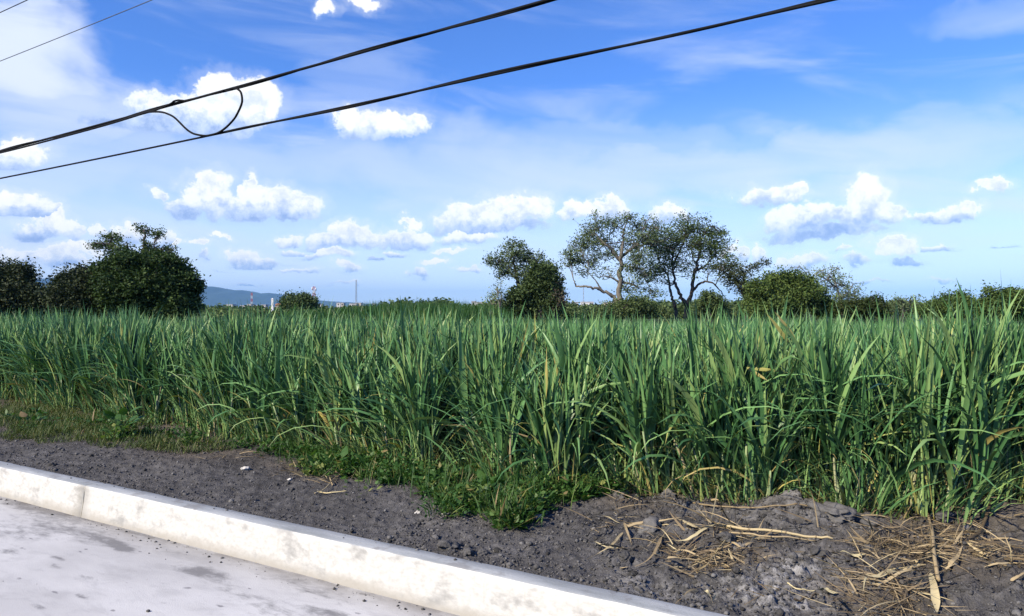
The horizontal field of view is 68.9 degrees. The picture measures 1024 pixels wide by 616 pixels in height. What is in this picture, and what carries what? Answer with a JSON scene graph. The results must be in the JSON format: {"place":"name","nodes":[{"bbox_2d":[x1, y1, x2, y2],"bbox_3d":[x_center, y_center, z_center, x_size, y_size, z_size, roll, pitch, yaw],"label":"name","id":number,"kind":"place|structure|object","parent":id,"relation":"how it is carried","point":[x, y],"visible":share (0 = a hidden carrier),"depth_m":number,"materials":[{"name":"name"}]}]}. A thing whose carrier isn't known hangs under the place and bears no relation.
{"place":"outdoors","nodes":[
{"label":"outdoors","id":0,"kind":"place"},
{"bbox_2d":[35,278,377,307],"bbox_3d":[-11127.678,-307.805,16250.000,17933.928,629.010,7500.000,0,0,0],"label":"hills","id":1,"kind":"structure","parent":0,"point":[217,295],"depth_m":14102.66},
{"bbox_2d":[0,496,458,615],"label":"road","id":2,"kind":"structure","parent":0,"point":[57,563],"depth_m":4.66,"materials":[{"name":"concrete"}]},
{"bbox_2d":[0,461,727,615],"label":"kerb","id":3,"kind":"structure","parent":2,"relation":"on","point":[449,584],"depth_m":4.65,"materials":[{"name":"white paint"}]},
{"bbox_2d":[0,0,555,153],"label":"overhead cable","id":4,"kind":"object","parent":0,"point":[348,55],"visible":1,"depth_m":8.18,"materials":[{"name":"black rubber"}]},
{"bbox_2d":[276,296,516,325],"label":"tall grass","id":5,"kind":"structure","parent":0,"point":[423,308],"depth_m":25.68,"materials":[{"name":"green plant"}]},
{"bbox_2d":[0,0,835,178],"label":"overhead cable","id":6,"kind":"object","parent":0,"point":[568,57],"visible":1,"depth_m":6.49,"materials":[{"name":"black rubber"}]},
{"bbox_2d":[0,397,1023,615],"bbox_3d":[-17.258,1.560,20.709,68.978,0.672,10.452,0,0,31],"label":"dirt verge","id":7,"kind":"structure","parent":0,"point":[362,520],"depth_m":4.75,"materials":[{"name":"soil"}]},
{"bbox_2d":[0,318,34,399],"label":"sugarcane clump","id":8,"kind":"object","parent":7,"relation":"on","point":[6,395],"visible":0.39,"depth_m":11.65,"materials":[{"name":"plant"}]},
{"bbox_2d":[0,317,58,400],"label":"sugarcane clump","id":9,"kind":"object","parent":7,"relation":"on","point":[12,359],"visible":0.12,"depth_m":11.40,"materials":[{"name":"plant"}]},
{"bbox_2d":[0,317,82,405],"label":"sugarcane clump","id":10,"kind":"object","parent":7,"relation":"on","point":[32,361],"visible":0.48,"depth_m":10.97,"materials":[{"name":"plant"}]},
{"bbox_2d":[4,318,91,407],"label":"sugarcane clump","id":11,"kind":"object","parent":7,"relation":"on","point":[57,366],"visible":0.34,"depth_m":10.51,"materials":[{"name":"plant"}]},
{"bbox_2d":[4,303,92,394],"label":"sugarcane clump","id":12,"kind":"object","parent":7,"relation":"on","point":[56,329],"visible":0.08,"depth_m":11.33,"materials":[{"name":"plant"}]},
{"bbox_2d":[20,314,116,410],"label":"sugarcane clump","id":13,"kind":"object","parent":7,"relation":"on","point":[70,393],"visible":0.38,"depth_m":10.40,"materials":[{"name":"plant"}]},
{"bbox_2d":[29,331,115,414],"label":"sugarcane clump","id":14,"kind":"object","parent":7,"relation":"on","point":[85,376],"visible":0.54,"depth_m":10.05,"materials":[{"name":"plant"}]},
{"bbox_2d":[69,340,115,413],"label":"sugarcane clump","id":15,"kind":"object","parent":7,"relation":"on","point":[104,385],"visible":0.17,"depth_m":10.06,"materials":[{"name":"plant"}]},
{"bbox_2d":[54,301,137,391],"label":"sugarcane clump","id":16,"kind":"object","parent":7,"relation":"on","point":[106,328],"visible":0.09,"depth_m":10.74,"materials":[{"name":"plant"}]},
{"bbox_2d":[68,306,167,414],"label":"sugarcane clump","id":17,"kind":"object","parent":7,"relation":"on","point":[126,331],"visible":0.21,"depth_m":9.68,"materials":[{"name":"plant"}]},
{"bbox_2d":[102,406,143,436],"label":"broad leaf plant","id":18,"kind":"object","parent":7,"relation":"on","point":[121,415],"visible":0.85,"depth_m":8.13,"materials":[{"name":"green plant"}]},
{"bbox_2d":[76,320,177,420],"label":"sugarcane clump","id":19,"kind":"object","parent":7,"relation":"on","point":[128,391],"visible":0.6,"depth_m":9.28,"materials":[{"name":"plant"}]},
{"bbox_2d":[97,317,207,383],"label":"sugarcane clump","id":20,"kind":"object","parent":7,"relation":"on","point":[165,336],"visible":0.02,"depth_m":9.80,"materials":[{"name":"plant"}]},
{"bbox_2d":[111,325,212,425],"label":"sugarcane clump","id":21,"kind":"object","parent":7,"relation":"on","point":[162,407],"visible":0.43,"depth_m":9.11,"materials":[{"name":"plant"}]},
{"bbox_2d":[124,320,217,427],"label":"sugarcane clump","id":22,"kind":"object","parent":7,"relation":"on","point":[186,380],"visible":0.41,"depth_m":8.94,"materials":[{"name":"plant"}]},
{"bbox_2d":[143,326,245,432],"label":"sugarcane clump","id":23,"kind":"object","parent":7,"relation":"on","point":[202,385],"visible":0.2,"depth_m":8.61,"materials":[{"name":"plant"}]},
{"bbox_2d":[167,309,269,439],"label":"sugarcane clump","id":24,"kind":"object","parent":7,"relation":"on","point":[237,337],"visible":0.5,"depth_m":8.27,"materials":[{"name":"plant"}]},
{"bbox_2d":[156,301,287,418],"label":"sugarcane clump","id":25,"kind":"object","parent":7,"relation":"on","point":[226,333],"visible":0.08,"depth_m":9.05,"materials":[{"name":"plant"}]},
{"bbox_2d":[197,329,305,445],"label":"sugarcane clump","id":26,"kind":"object","parent":7,"relation":"on","point":[251,401],"visible":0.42,"depth_m":7.75,"materials":[{"name":"plant"}]},
{"bbox_2d":[197,298,318,426],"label":"sugarcane clump","id":27,"kind":"object","parent":7,"relation":"on","point":[254,333],"visible":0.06,"depth_m":8.58,"materials":[{"name":"plant"}]},
{"bbox_2d":[200,312,319,442],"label":"sugarcane clump","id":28,"kind":"object","parent":7,"relation":"on","point":[285,348],"visible":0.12,"depth_m":8.08,"materials":[{"name":"plant"}]},
{"bbox_2d":[215,333,324,444],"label":"sugarcane clump","id":29,"kind":"object","parent":7,"relation":"on","point":[276,372],"visible":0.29,"depth_m":7.58,"materials":[{"name":"plant"}]},
{"bbox_2d":[230,345,336,449],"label":"sugarcane clump","id":30,"kind":"object","parent":7,"relation":"on","point":[309,414],"visible":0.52,"depth_m":7.44,"materials":[{"name":"plant"}]},
{"bbox_2d":[229,329,349,445],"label":"sugarcane clump","id":31,"kind":"object","parent":7,"relation":"on","point":[289,408],"visible":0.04,"depth_m":7.62,"materials":[{"name":"plant"}]},
{"bbox_2d":[267,319,343,361],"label":"sugarcane clump","id":32,"kind":"object","parent":7,"relation":"on","point":[310,344],"visible":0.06,"depth_m":8.34,"materials":[{"name":"plant"}]},
{"bbox_2d":[257,328,392,444],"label":"sugarcane clump","id":33,"kind":"object","parent":7,"relation":"on","point":[321,363],"visible":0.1,"depth_m":7.47,"materials":[{"name":"plant"}]},
{"bbox_2d":[283,326,400,445],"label":"sugarcane clump","id":34,"kind":"object","parent":7,"relation":"on","point":[349,353],"visible":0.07,"depth_m":7.36,"materials":[{"name":"plant"}]},
{"bbox_2d":[286,336,409,457],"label":"sugarcane clump","id":35,"kind":"object","parent":7,"relation":"on","point":[332,418],"visible":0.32,"depth_m":7.08,"materials":[{"name":"plant"}]},
{"bbox_2d":[269,339,436,463],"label":"sugarcane clump","id":36,"kind":"object","parent":7,"relation":"on","point":[355,392],"visible":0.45,"depth_m":6.89,"materials":[{"name":"plant"}]},
{"bbox_2d":[316,307,394,350],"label":"sugarcane clump","id":37,"kind":"object","parent":7,"relation":"on","point":[358,328],"visible":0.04,"depth_m":8.93,"materials":[{"name":"plant"}]},
{"bbox_2d":[0,404,728,530],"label":"ground weeds","id":38,"kind":"object","parent":7,"relation":"on","point":[516,506],"visible":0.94,"depth_m":5.74,"materials":[{"name":"green plant"}]},
{"bbox_2d":[325,319,431,365],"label":"sugarcane clump","id":39,"kind":"object","parent":7,"relation":"on","point":[378,340],"visible":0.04,"depth_m":8.20,"materials":[{"name":"plant"}]},
{"bbox_2d":[346,303,411,359],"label":"sugarcane clump","id":40,"kind":"object","parent":7,"relation":"on","point":[382,327],"visible":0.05,"depth_m":8.82,"materials":[{"name":"plant"}]},
{"bbox_2d":[319,352,478,468],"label":"sugarcane clump","id":41,"kind":"object","parent":7,"relation":"on","point":[392,415],"visible":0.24,"depth_m":6.59,"materials":[{"name":"plant"}]},
{"bbox_2d":[318,329,491,468],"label":"sugarcane clump","id":42,"kind":"object","parent":7,"relation":"on","point":[410,386],"visible":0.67,"depth_m":6.41,"materials":[{"name":"plant"}]},
{"bbox_2d":[337,308,492,460],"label":"sugarcane clump","id":43,"kind":"object","parent":7,"relation":"on","point":[415,345],"visible":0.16,"depth_m":7.00,"materials":[{"name":"plant"}]},
{"bbox_2d":[369,298,464,372],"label":"sugarcane clump","id":44,"kind":"object","parent":7,"relation":"on","point":[426,329],"visible":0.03,"depth_m":7.76,"materials":[{"name":"plant"}]},
{"bbox_2d":[350,304,519,467],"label":"sugarcane clump","id":45,"kind":"object","parent":7,"relation":"on","point":[450,350],"visible":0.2,"depth_m":6.77,"materials":[{"name":"plant"}]},
{"bbox_2d":[391,313,543,464],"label":"sugarcane clump","id":46,"kind":"object","parent":7,"relation":"on","point":[462,368],"visible":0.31,"depth_m":6.45,"materials":[{"name":"plant"}]},
{"bbox_2d":[443,300,545,375],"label":"sugarcane clump","id":47,"kind":"object","parent":7,"relation":"on","point":[484,330],"visible":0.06,"depth_m":7.23,"materials":[{"name":"plant"}]},
{"bbox_2d":[447,302,562,403],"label":"sugarcane clump","id":48,"kind":"object","parent":7,"relation":"on","point":[524,353],"visible":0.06,"depth_m":6.97,"materials":[{"name":"plant"}]},
{"bbox_2d":[419,337,602,478],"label":"sugarcane clump","id":49,"kind":"object","parent":7,"relation":"on","point":[483,425],"visible":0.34,"depth_m":6.25,"materials":[{"name":"plant"}]},
{"bbox_2d":[0,387,1023,522],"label":"verge grass","id":50,"kind":"structure","parent":7,"relation":"on","point":[39,431],"depth_m":8.22,"materials":[{"name":"green plant"}]},
{"bbox_2d":[409,348,616,481],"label":"sugarcane clump","id":51,"kind":"object","parent":7,"relation":"on","point":[506,446],"visible":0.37,"depth_m":5.93,"materials":[{"name":"plant"}]},
{"bbox_2d":[471,345,643,491],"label":"sugarcane clump","id":52,"kind":"object","parent":7,"relation":"on","point":[553,440],"visible":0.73,"depth_m":5.74,"materials":[{"name":"plant"}]},
{"bbox_2d":[469,306,657,472],"bbox_3d":[0.545,0.708,6.319,1.552,1.542,1.828,0,0,7],"label":"sugarcane clump","id":53,"kind":"object","parent":7,"relation":"on","point":[563,354],"visible":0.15,"depth_m":6.32,"materials":[{"name":"plant"}]},
{"bbox_2d":[535,308,626,383],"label":"sugarcane clump","id":54,"kind":"object","parent":7,"relation":"on","point":[554,337],"visible":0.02,"depth_m":6.81,"materials":[{"name":"plant"}]},
{"bbox_2d":[528,316,651,468],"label":"sugarcane clump","id":55,"kind":"object","parent":7,"relation":"on","point":[576,350],"visible":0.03,"depth_m":6.52,"materials":[{"name":"plant"}]},
{"bbox_2d":[160,443,1023,615],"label":"dry cane trash","id":56,"kind":"object","parent":7,"relation":"on","point":[978,552],"visible":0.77,"depth_m":4.18,"materials":[{"name":"plant"}]},
{"bbox_2d":[542,303,645,371],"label":"sugarcane clump","id":57,"kind":"object","parent":7,"relation":"on","point":[607,327],"visible":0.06,"depth_m":6.90,"materials":[{"name":"plant"}]},
{"bbox_2d":[551,345,686,495],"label":"sugarcane clump","id":58,"kind":"object","parent":7,"relation":"on","point":[610,433],"visible":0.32,"depth_m":5.83,"materials":[{"name":"plant"}]},
{"bbox_2d":[555,314,688,487],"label":"sugarcane clump","id":59,"kind":"object","parent":7,"relation":"on","point":[610,353],"visible":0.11,"depth_m":5.99,"materials":[{"name":"plant"}]},
{"bbox_2d":[530,316,718,496],"bbox_3d":[1.067,0.760,5.815,1.793,1.403,1.503,-2,3,-36],"label":"sugarcane clump","id":60,"kind":"object","parent":7,"relation":"on","point":[649,431],"visible":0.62,"depth_m":5.57,"materials":[{"name":"plant"}]},
{"bbox_2d":[588,313,688,359],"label":"sugarcane clump","id":61,"kind":"object","parent":7,"relation":"on","point":[642,337],"visible":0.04,"depth_m":7.55,"materials":[{"name":"plant"}]},
{"bbox_2d":[593,333,786,493],"bbox_3d":[1.454,0.834,5.844,1.666,1.281,1.611,0,0,33],"label":"sugarcane clump","id":62,"kind":"object","parent":7,"relation":"on","point":[676,475],"visible":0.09,"depth_m":5.60,"materials":[{"name":"plant"}]},
{"bbox_2d":[640,299,753,367],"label":"sugarcane clump","id":63,"kind":"object","parent":7,"relation":"on","point":[693,327],"visible":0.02,"depth_m":7.27,"materials":[{"name":"plant"}]},
{"bbox_2d":[653,298,756,382],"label":"sugarcane clump","id":64,"kind":"object","parent":7,"relation":"on","point":[686,347],"visible":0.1,"depth_m":6.70,"materials":[{"name":"plant"}]},
{"bbox_2d":[618,339,814,504],"bbox_3d":[1.471,0.837,5.419,1.608,1.205,1.558,-9,5,0],"label":"sugarcane clump","id":65,"kind":"object","parent":7,"relation":"on","point":[703,451],"visible":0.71,"depth_m":5.34,"materials":[{"name":"plant"}]},
{"bbox_2d":[605,300,876,501],"bbox_3d":[1.740,0.693,5.662,2.113,1.527,1.817,-3,-3,22],"label":"sugarcane clump","id":66,"kind":"object","parent":7,"relation":"on","point":[772,381],"visible":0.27,"depth_m":5.33,"materials":[{"name":"plant"}]},
{"bbox_2d":[672,295,816,446],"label":"sugarcane clump","id":67,"kind":"object","parent":7,"relation":"on","point":[758,334],"visible":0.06,"depth_m":6.00,"materials":[{"name":"plant"}]},
{"bbox_2d":[656,360,868,505],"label":"sugarcane clump","id":68,"kind":"object","parent":7,"relation":"on","point":[747,448],"visible":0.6,"depth_m":5.24,"materials":[{"name":"plant"}]},
{"bbox_2d":[657,305,870,498],"bbox_3d":[1.763,0.688,5.572,1.581,1.543,1.533,0,0,0],"label":"sugarcane clump","id":69,"kind":"object","parent":7,"relation":"on","point":[723,350],"visible":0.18,"depth_m":5.50,"materials":[{"name":"plant"}]},
{"bbox_2d":[704,293,838,365],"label":"sugarcane clump","id":70,"kind":"object","parent":7,"relation":"on","point":[766,332],"visible":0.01,"depth_m":6.39,"materials":[{"name":"plant"}]},
{"bbox_2d":[783,312,876,378],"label":"sugarcane clump","id":71,"kind":"object","parent":7,"relation":"on","point":[835,339],"visible":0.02,"depth_m":6.25,"materials":[{"name":"plant"}]},
{"bbox_2d":[806,501,857,523],"bbox_3d":[2.051,1.310,4.805,0.206,0.118,0.282,0,0,-32],"label":"soil clod","id":72,"kind":"object","parent":7,"relation":"on","point":[837,512],"visible":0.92,"depth_m":4.73,"materials":[{"name":"grey soil"}]},
{"bbox_2d":[754,362,916,500],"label":"sugarcane clump","id":73,"kind":"object","parent":7,"relation":"on","point":[809,444],"visible":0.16,"depth_m":5.21,"materials":[{"name":"plant"}]},
{"bbox_2d":[796,294,879,356],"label":"sugarcane clump","id":74,"kind":"object","parent":7,"relation":"on","point":[840,329],"visible":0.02,"depth_m":7.27,"materials":[{"name":"plant"}]},
{"bbox_2d":[731,300,959,504],"bbox_3d":[2.223,0.674,5.329,1.581,1.543,1.533,0,0,0],"label":"sugarcane clump","id":75,"kind":"object","parent":7,"relation":"on","point":[806,378],"visible":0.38,"depth_m":5.24,"materials":[{"name":"plant"}]},
{"bbox_2d":[809,298,937,365],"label":"sugarcane clump","id":76,"kind":"object","parent":7,"relation":"on","point":[887,337],"visible":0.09,"depth_m":6.51,"materials":[{"name":"plant"}]},
{"bbox_2d":[824,306,932,375],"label":"sugarcane clump","id":77,"kind":"object","parent":7,"relation":"on","point":[863,341],"visible":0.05,"depth_m":6.06,"materials":[{"name":"plant"}]},
{"bbox_2d":[754,323,1010,517],"bbox_3d":[2.327,0.738,5.103,1.500,1.360,1.775,0,0,7],"label":"sugarcane clump","id":78,"kind":"object","parent":7,"relation":"on","point":[863,435],"visible":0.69,"depth_m":5.06,"materials":[{"name":"plant"}]},
{"bbox_2d":[783,308,1023,524],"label":"sugarcane clump","id":79,"kind":"object","parent":7,"relation":"on","point":[983,446],"visible":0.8,"depth_m":4.80,"materials":[{"name":"plant"}]},
{"bbox_2d":[837,316,990,516],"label":"sugarcane clump","id":80,"kind":"object","parent":7,"relation":"on","point":[917,383],"visible":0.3,"depth_m":4.99,"materials":[{"name":"plant"}]},
{"bbox_2d":[852,279,1023,506],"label":"sugarcane clump","id":81,"kind":"object","parent":7,"relation":"on","point":[947,338],"visible":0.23,"depth_m":5.03,"materials":[{"name":"plant"}]},
{"bbox_2d":[856,332,1023,499],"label":"sugarcane clump","id":82,"kind":"object","parent":7,"relation":"on","point":[970,473],"visible":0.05,"depth_m":5.04,"materials":[{"name":"plant"}]},
{"bbox_2d":[885,303,1023,498],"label":"sugarcane clump","id":83,"kind":"object","parent":7,"relation":"on","point":[1013,379],"visible":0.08,"depth_m":5.00,"materials":[{"name":"plant"}]},
{"bbox_2d":[914,278,1023,502],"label":"sugarcane clump","id":84,"kind":"object","parent":7,"relation":"on","point":[1014,345],"visible":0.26,"depth_m":4.99,"materials":[{"name":"plant"}]},
{"bbox_2d":[0,0,1023,304],"label":"sky","id":85,"kind":"structure","parent":0,"point":[883,140],"materials":[{"name":"blue"}]},
{"bbox_2d":[19,295,1023,352],"bbox_3d":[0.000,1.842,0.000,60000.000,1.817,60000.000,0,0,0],"label":"ground","id":86,"kind":"structure","parent":0,"point":[680,320],"depth_m":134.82,"materials":[{"name":"green plant"}]},
{"bbox_2d":[0,254,53,321],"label":"bushy tree","id":87,"kind":"object","parent":86,"relation":"on","point":[18,287],"visible":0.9,"depth_m":57.10,"materials":[{"name":"green plant"}]},
{"bbox_2d":[34,259,106,321],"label":"bushy tree","id":88,"kind":"object","parent":86,"relation":"on","point":[64,290],"visible":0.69,"depth_m":55.33,"materials":[{"name":"green plant"}]},
{"bbox_2d":[83,222,181,256],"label":"airy tree","id":89,"kind":"object","parent":86,"relation":"on","point":[111,245],"visible":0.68,"depth_m":57.94,"materials":[{"name":"green plant"}]},
{"bbox_2d":[78,246,210,322],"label":"dense tree","id":90,"kind":"object","parent":86,"relation":"on","point":[172,284],"visible":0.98,"depth_m":54.25,"materials":[{"name":"green plant"}]},
{"bbox_2d":[276,287,326,310],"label":"tree","id":91,"kind":"object","parent":86,"relation":"on","point":[307,299],"visible":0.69,"depth_m":117.74,"materials":[{"name":"green plant"}]},
{"bbox_2d":[480,236,547,320],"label":"airy tree","id":92,"kind":"object","parent":86,"relation":"on","point":[521,256],"visible":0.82,"depth_m":67.85,"materials":[{"name":"green plant"}]},
{"bbox_2d":[44,295,997,321],"bbox_3d":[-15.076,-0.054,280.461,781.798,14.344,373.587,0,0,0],"label":"distant woodland","id":93,"kind":"object","parent":86,"relation":"on","point":[667,311],"visible":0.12,"depth_m":131.19,"materials":[{"name":"green plant"}]},
{"bbox_2d":[492,258,568,322],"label":"bush","id":94,"kind":"object","parent":86,"relation":"on","point":[543,278],"visible":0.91,"depth_m":65.95,"materials":[{"name":"green plant"}]},
{"bbox_2d":[553,209,687,321],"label":"spreading tree","id":95,"kind":"object","parent":86,"relation":"on","point":[644,239],"visible":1,"depth_m":69.87,"materials":[{"name":"green plant"}]},
{"bbox_2d":[590,291,665,323],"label":"bush","id":96,"kind":"object","parent":86,"relation":"on","point":[634,304],"visible":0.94,"depth_m":67.66,"materials":[{"name":"green plant"}]},
{"bbox_2d":[635,209,750,323],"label":"spreading tree","id":97,"kind":"object","parent":86,"relation":"on","point":[701,243],"visible":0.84,"depth_m":72.61,"materials":[{"name":"green plant"}]},
{"bbox_2d":[690,287,731,322],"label":"round bush","id":98,"kind":"object","parent":86,"relation":"on","point":[716,298],"visible":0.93,"depth_m":87.49,"materials":[{"name":"green plant"}]},
{"bbox_2d":[711,256,774,319],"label":"airy tree","id":99,"kind":"object","parent":86,"relation":"on","point":[733,276],"visible":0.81,"depth_m":70.65,"materials":[{"name":"green plant"}]},
{"bbox_2d":[732,265,842,321],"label":"rounded tree","id":100,"kind":"object","parent":86,"relation":"on","point":[802,290],"visible":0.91,"depth_m":65.09,"materials":[{"name":"green plant"}]},
{"bbox_2d":[791,262,867,321],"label":"airy tree","id":101,"kind":"object","parent":86,"relation":"on","point":[835,286],"visible":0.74,"depth_m":68.92,"materials":[{"name":"green plant"}]},
{"bbox_2d":[827,291,900,323],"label":"bush","id":102,"kind":"object","parent":86,"relation":"on","point":[862,305],"visible":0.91,"depth_m":63.35,"materials":[{"name":"green plant"}]},
{"bbox_2d":[886,292,921,322],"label":"tree","id":103,"kind":"object","parent":86,"relation":"on","point":[904,303],"visible":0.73,"depth_m":80.40,"materials":[{"name":"green plant"}]},
{"bbox_2d":[905,284,980,321],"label":"bush","id":104,"kind":"object","parent":86,"relation":"on","point":[939,303],"visible":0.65,"depth_m":66.47,"materials":[{"name":"green plant"}]},
{"bbox_2d":[962,280,1023,323],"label":"rounded tree","id":105,"kind":"object","parent":86,"relation":"on","point":[1005,293],"visible":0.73,"depth_m":64.00,"materials":[{"name":"green plant"}]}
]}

